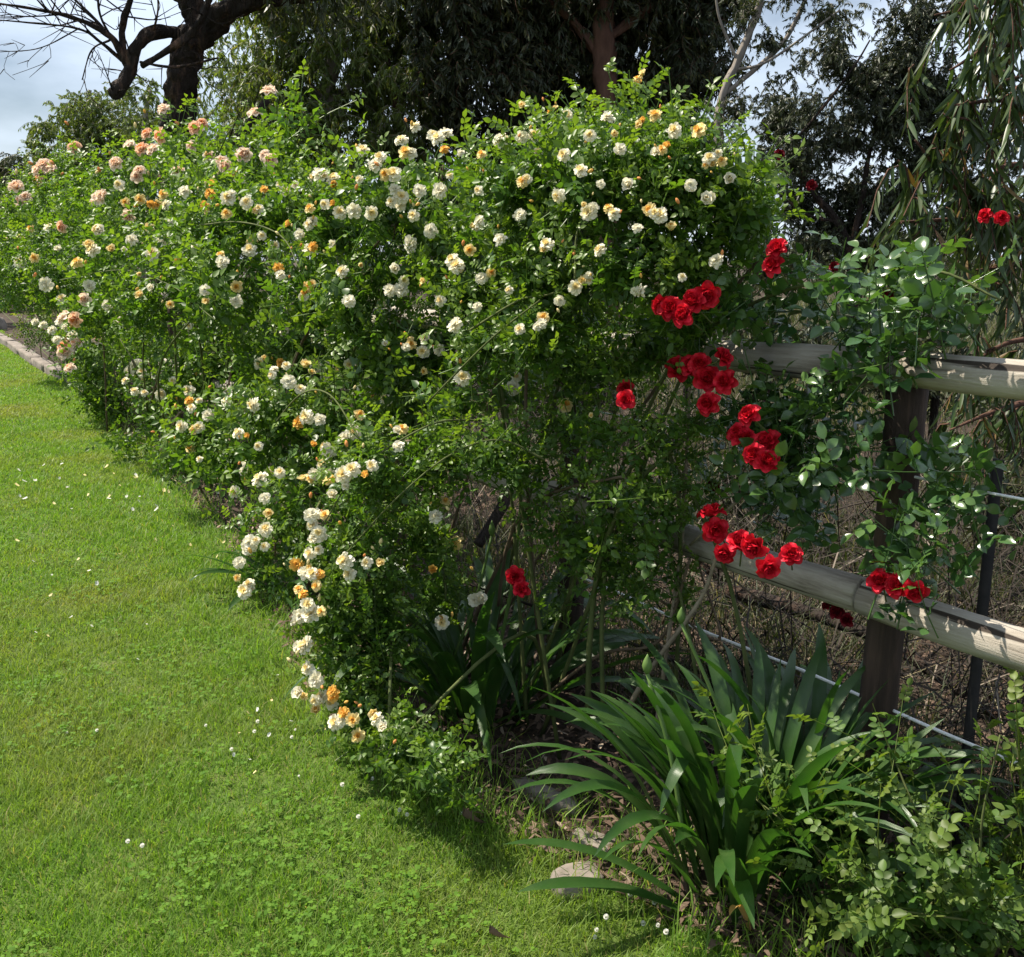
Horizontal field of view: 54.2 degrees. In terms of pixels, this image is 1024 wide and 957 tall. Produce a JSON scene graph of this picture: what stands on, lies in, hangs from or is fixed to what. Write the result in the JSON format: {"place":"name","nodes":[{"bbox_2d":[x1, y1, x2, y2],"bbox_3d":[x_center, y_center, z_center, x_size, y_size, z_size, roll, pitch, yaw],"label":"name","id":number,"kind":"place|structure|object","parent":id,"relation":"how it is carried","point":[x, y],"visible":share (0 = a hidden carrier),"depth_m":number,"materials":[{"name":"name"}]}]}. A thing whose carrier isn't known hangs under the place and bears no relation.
{"place":"outdoors","nodes":[
{"label":"outdoors","id":0,"kind":"place"},
{"bbox_2d":[0,329,931,956],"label":"lawn","id":1,"kind":"structure","parent":0,"point":[560,952],"depth_m":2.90,"materials":[{"name":"green plant"}]},
{"bbox_2d":[0,317,6,329],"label":"boulder","id":2,"kind":"object","parent":1,"relation":"on","point":[3,324],"visible":0.64,"depth_m":22.83,"materials":[{"name":"stone"}]},
{"bbox_2d":[0,336,15,346],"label":"edging stone","id":3,"kind":"object","parent":1,"relation":"on","point":[4,339],"visible":0.52,"depth_m":18.72,"materials":[{"name":"beige stone"}]},
{"bbox_2d":[7,341,27,354],"bbox_3d":[-8.680,-2.269,17.547,0.179,0.179,1.930,-8,14,-31],"label":"edging stone","id":4,"kind":"object","parent":1,"relation":"on","point":[14,346],"visible":0.6,"depth_m":17.41,"materials":[{"name":"beige stone"}]},
{"bbox_2d":[18,349,40,364],"bbox_3d":[-7.703,-1.929,15.997,0.182,0.186,1.843,-8,14,-31],"label":"edging stone","id":5,"kind":"object","parent":1,"relation":"on","point":[27,356],"visible":0.6,"depth_m":15.85,"materials":[{"name":"beige stone"}]},
{"bbox_2d":[31,357,54,371],"bbox_3d":[-6.909,-1.656,14.755,0.180,0.180,1.242,-8,15,-32],"label":"edging stone","id":6,"kind":"object","parent":1,"relation":"on","point":[39,363],"visible":0.55,"depth_m":14.68,"materials":[{"name":"beige stone"}]},
{"bbox_2d":[44,364,61,377],"bbox_3d":[-6.371,-1.479,13.950,0.184,0.181,0.852,-8,15,-33],"label":"edging stone","id":7,"kind":"object","parent":1,"relation":"on","point":[51,368],"visible":0.33,"depth_m":13.87,"materials":[{"name":"beige stone"}]},
{"bbox_2d":[56,370,67,382],"bbox_3d":[-5.953,-1.358,13.391,0.192,0.184,0.583,-10,16,-38],"label":"edging stone","id":8,"kind":"object","parent":1,"relation":"on","point":[59,376],"visible":0.13,"depth_m":13.35,"materials":[{"name":"grey stone"}]},
{"bbox_2d":[0,501,767,956],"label":"clover","id":9,"kind":"object","parent":1,"relation":"on","point":[324,915],"visible":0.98,"depth_m":2.68,"materials":[{"name":"green plant"}]},
{"bbox_2d":[462,807,485,822],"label":"dry leaf","id":10,"kind":"object","parent":1,"relation":"on","point":[466,813],"visible":0.95,"depth_m":2.80,"materials":[{"name":"brown plant"}]},
{"bbox_2d":[489,925,509,937],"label":"dry leaf","id":11,"kind":"object","parent":1,"relation":"on","point":[493,931],"visible":1,"depth_m":2.33,"materials":[{"name":"brown plant"}]},
{"bbox_2d":[550,861,603,901],"bbox_3d":[0.167,1.048,2.593,0.144,0.068,0.104,-5,13,-22],"label":"flat stone","id":12,"kind":"object","parent":1,"relation":"on","point":[568,867],"visible":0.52,"depth_m":2.58,"materials":[{"name":"beige stone"}]},
{"bbox_2d":[603,914,608,930],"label":"clover flower","id":13,"kind":"object","parent":1,"relation":"on","point":[605,916],"visible":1,"depth_m":2.42,"materials":[{"name":"white plant"}]},
{"bbox_2d":[663,929,668,937],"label":"clover flower","id":14,"kind":"object","parent":1,"relation":"on","point":[665,931],"visible":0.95,"depth_m":2.37,"materials":[{"name":"white plant"}]},
{"bbox_2d":[0,260,1023,956],"bbox_3d":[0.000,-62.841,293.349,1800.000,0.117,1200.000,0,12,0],"label":"ground","id":15,"kind":"structure","parent":0,"point":[526,734],"depth_m":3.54,"materials":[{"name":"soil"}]},
{"bbox_2d":[0,147,53,255],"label":"bushy tree","id":16,"kind":"object","parent":15,"relation":"on","point":[8,161],"visible":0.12,"depth_m":38.05,"materials":[{"name":"green plant"}]},
{"bbox_2d":[8,297,94,365],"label":"shrub","id":17,"kind":"object","parent":15,"relation":"on","point":[50,330],"visible":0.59,"depth_m":12.38,"materials":[{"name":"green plant"}]},
{"bbox_2d":[0,121,117,380],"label":"rose bush","id":18,"kind":"object","parent":15,"relation":"on","point":[12,288],"visible":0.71,"depth_m":12.65,"materials":[{"name":"green plant"}]},
{"bbox_2d":[0,81,158,298],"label":"bushy tree","id":19,"kind":"object","parent":15,"relation":"on","point":[91,120],"visible":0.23,"depth_m":31.89,"materials":[{"name":"green plant"}]},
{"bbox_2d":[2,58,366,432],"bbox_3d":[-3.124,-1.536,8.205,1.663,2.876,9.217,-7,14,-28],"label":"rose bush","id":20,"kind":"object","parent":15,"relation":"on","point":[88,248],"visible":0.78,"depth_m":7.43,"materials":[{"name":"green plant"}]},
{"bbox_2d":[109,22,266,281],"bbox_3d":[-9.104,-8.816,28.712,4.723,8.340,3.330,0,12,0],"label":"bushy tree","id":21,"kind":"object","parent":15,"relation":"on","point":[150,99],"visible":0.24,"depth_m":28.14,"materials":[{"name":"green plant"}]},
{"bbox_2d":[0,0,414,353],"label":"gum tree","id":22,"kind":"object","parent":15,"relation":"on","point":[201,30],"visible":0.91,"depth_m":12.71,"materials":[{"name":"brown plant"}]},
{"bbox_2d":[65,125,356,517],"bbox_3d":[-2.242,-0.934,6.777,1.458,2.300,6.800,-6,14,-25],"label":"rose bush","id":23,"kind":"object","parent":15,"relation":"on","point":[214,289],"visible":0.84,"depth_m":5.10,"materials":[{"name":"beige plant"}]},
{"bbox_2d":[171,522,340,611],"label":"strap leaf plant","id":24,"kind":"object","parent":15,"relation":"on","point":[236,599],"visible":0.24,"depth_m":4.78,"materials":[{"name":"green plant"}]},
{"bbox_2d":[211,466,401,613],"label":"rose bush","id":25,"kind":"object","parent":15,"relation":"on","point":[283,515],"visible":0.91,"depth_m":3.35,"materials":[{"name":"green plant"}]},
{"bbox_2d":[209,0,457,347],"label":"gum tree","id":26,"kind":"object","parent":15,"relation":"on","point":[327,58],"visible":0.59,"depth_m":16.28,"materials":[{"name":"green plant"}]},
{"bbox_2d":[211,110,524,546],"bbox_3d":[-0.732,-0.399,4.362,1.116,2.158,2.947,-4,13,-16],"label":"rose bush","id":27,"kind":"object","parent":15,"relation":"on","point":[334,303],"visible":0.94,"depth_m":3.63,"materials":[{"name":"green plant"}]},
{"bbox_2d":[278,383,552,814],"bbox_3d":[-0.312,0.243,3.506,0.925,1.273,2.022,0,12,0],"label":"rose bush","id":28,"kind":"object","parent":15,"relation":"on","point":[364,708],"visible":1,"depth_m":3.07,"materials":[{"name":"green plant"}]},
{"bbox_2d":[362,567,555,688],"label":"strap leaf plant","id":29,"kind":"object","parent":15,"relation":"on","point":[461,620],"visible":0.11,"depth_m":3.94,"materials":[{"name":"green plant"}]},
{"bbox_2d":[281,472,689,774],"bbox_3d":[-0.111,0.409,3.455,1.382,0.916,1.455,0,12,0],"label":"agapanthus","id":30,"kind":"object","parent":15,"relation":"on","point":[495,675],"visible":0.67,"depth_m":3.44,"materials":[{"name":"green plant"}]},
{"bbox_2d":[1,153,1021,298],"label":"wood","id":31,"kind":"object","parent":15,"relation":"on","point":[844,271],"visible":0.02,"depth_m":46.93,"materials":[{"name":"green plant"}]},
{"bbox_2d":[299,0,763,325],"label":"gum tree","id":32,"kind":"object","parent":15,"relation":"on","point":[510,50],"visible":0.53,"depth_m":15.92,"materials":[{"name":"green plant"}]},
{"bbox_2d":[512,776,580,815],"bbox_3d":[0.101,0.961,3.022,0.272,0.057,0.057,11,17,42],"label":"edging stone","id":33,"kind":"object","parent":15,"relation":"on","point":[534,789],"visible":0.59,"depth_m":3.00,"materials":[{"name":"grey stone"}]},
{"bbox_2d":[474,324,644,423],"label":"scrub bush","id":34,"kind":"object","parent":15,"relation":"on","point":[546,398],"visible":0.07,"depth_m":8.97,"materials":[{"name":"brown plant"}]},
{"bbox_2d":[138,330,1023,955],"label":"dry brush","id":35,"kind":"object","parent":15,"relation":"on","point":[996,678],"visible":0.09,"depth_m":3.93,"materials":[{"name":"plant"}]},
{"bbox_2d":[473,494,509,547],"bbox_3d":[-0.063,0.150,4.637,0.063,0.302,0.298,10,16,40],"label":"leaning pole","id":36,"kind":"object","parent":35,"relation":"on","point":[496,515],"visible":0.57,"depth_m":4.60,"materials":[{"name":"black wood"}]},
{"bbox_2d":[158,291,1023,847],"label":"log fence","id":37,"kind":"object","parent":15,"relation":"on","point":[980,635],"visible":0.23,"depth_m":2.56,"materials":[{"name":"grey wood"}]},
{"bbox_2d":[505,149,1023,735],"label":"climbing rose","id":38,"kind":"object","parent":37,"relation":"attached to","point":[773,433],"visible":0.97,"depth_m":2.46,"materials":[{"name":"green plant"}]},
{"bbox_2d":[567,827,617,861],"bbox_3d":[0.222,1.014,2.767,0.148,0.056,0.078,7,14,28],"label":"flat stone","id":39,"kind":"object","parent":15,"relation":"on","point":[592,839],"visible":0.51,"depth_m":2.75,"materials":[{"name":"beige stone"}]},
{"bbox_2d":[362,51,825,759],"bbox_3d":[0.123,-0.201,3.301,0.908,2.222,1.842,-9,15,-36],"label":"rose bush","id":40,"kind":"object","parent":15,"relation":"on","point":[526,313],"visible":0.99,"depth_m":2.83,"materials":[{"name":"green plant"}]},
{"bbox_2d":[473,357,760,705],"bbox_3d":[0.262,0.287,3.114,1.226,1.346,0.613,8,15,33],"label":"rose bush","id":41,"kind":"object","parent":15,"relation":"on","point":[622,551],"visible":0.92,"depth_m":2.97,"materials":[{"name":"green plant"}]},
{"bbox_2d":[621,266,744,412],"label":"scrub bush","id":42,"kind":"object","parent":15,"relation":"on","point":[667,329],"visible":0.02,"depth_m":9.79,"materials":[{"name":"green plant"}]},
{"bbox_2d":[701,562,786,632],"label":"fallen branch","id":43,"kind":"object","parent":15,"relation":"on","point":[715,575],"visible":0.06,"depth_m":4.71,"materials":[{"name":"brown wood"}]},
{"bbox_2d":[499,607,1018,929],"bbox_3d":[0.547,0.721,2.532,1.180,0.704,1.153,-9,15,-35],"label":"agapanthus","id":44,"kind":"object","parent":15,"relation":"on","point":[732,844],"visible":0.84,"depth_m":2.52,"materials":[{"name":"green plant"}]},
{"bbox_2d":[700,435,826,543],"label":"scrub bush","id":45,"kind":"object","parent":15,"relation":"on","point":[728,501],"visible":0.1,"depth_m":5.61,"materials":[{"name":"brown plant"}]},
{"bbox_2d":[692,276,852,402],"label":"scrub bush","id":46,"kind":"object","parent":15,"relation":"on","point":[818,339],"visible":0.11,"depth_m":7.80,"materials":[{"name":"brown plant"}]},
{"bbox_2d":[700,0,872,339],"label":"gum tree","id":47,"kind":"object","parent":15,"relation":"on","point":[771,45],"visible":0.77,"depth_m":13.99,"materials":[{"name":"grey plant"}]},
{"bbox_2d":[632,623,1000,866],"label":"agapanthus","id":48,"kind":"object","parent":15,"relation":"on","point":[821,698],"visible":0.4,"depth_m":2.64,"materials":[{"name":"green plant"}]},
{"bbox_2d":[784,846,858,954],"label":"feathery weed","id":49,"kind":"object","parent":15,"relation":"on","point":[833,923],"visible":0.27,"depth_m":2.38,"materials":[{"name":"green plant"}]},
{"bbox_2d":[689,666,1023,956],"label":"shrub rose","id":50,"kind":"object","parent":15,"relation":"on","point":[972,905],"visible":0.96,"depth_m":2.18,"materials":[{"name":"green plant"}]},
{"bbox_2d":[722,584,1022,730],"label":"fallen branch","id":51,"kind":"object","parent":15,"relation":"on","point":[816,615],"visible":0.48,"depth_m":3.82,"materials":[{"name":"wood"}]},
{"bbox_2d":[726,0,1023,317],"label":"gum tree","id":52,"kind":"object","parent":15,"relation":"on","point":[886,71],"visible":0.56,"depth_m":12.24,"materials":[{"name":"green plant"}]},
{"bbox_2d":[900,880,934,943],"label":"feathery weed","id":53,"kind":"object","parent":15,"relation":"on","point":[919,939],"visible":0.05,"depth_m":2.32,"materials":[{"name":"green plant"}]},
{"bbox_2d":[849,270,1023,443],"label":"scrub bush","id":54,"kind":"object","parent":15,"relation":"on","point":[935,402],"visible":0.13,"depth_m":8.30,"materials":[{"name":"brown plant"}]},
{"bbox_2d":[855,0,1023,494],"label":"gum tree","id":55,"kind":"object","parent":15,"relation":"on","point":[1005,26],"visible":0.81,"depth_m":4.13,"materials":[{"name":"green plant"}]},
{"bbox_2d":[952,458,1004,853],"bbox_3d":[1.189,0.548,2.583,0.026,1.220,0.026,0,12,0],"label":"steel picket","id":56,"kind":"object","parent":15,"relation":"on","point":[985,581],"visible":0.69,"depth_m":2.55,"materials":[{"name":"black metal"}]},
{"bbox_2d":[950,466,1023,562],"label":"scrub bush","id":57,"kind":"object","parent":15,"relation":"on","point":[1015,480],"visible":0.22,"depth_m":5.26,"materials":[{"name":"brown plant"}]},
{"bbox_2d":[975,358,1023,487],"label":"scrub bush","id":58,"kind":"object","parent":15,"relation":"on","point":[1001,453],"visible":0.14,"depth_m":6.56,"materials":[{"name":"brown plant"}]},
{"bbox_2d":[0,0,1023,259],"label":"sky","id":59,"kind":"structure","parent":0,"point":[22,98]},
{"bbox_2d":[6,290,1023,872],"bbox_3d":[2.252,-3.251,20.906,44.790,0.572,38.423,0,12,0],"label":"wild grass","id":60,"kind":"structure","parent":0,"point":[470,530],"depth_m":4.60,"materials":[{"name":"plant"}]}
]}

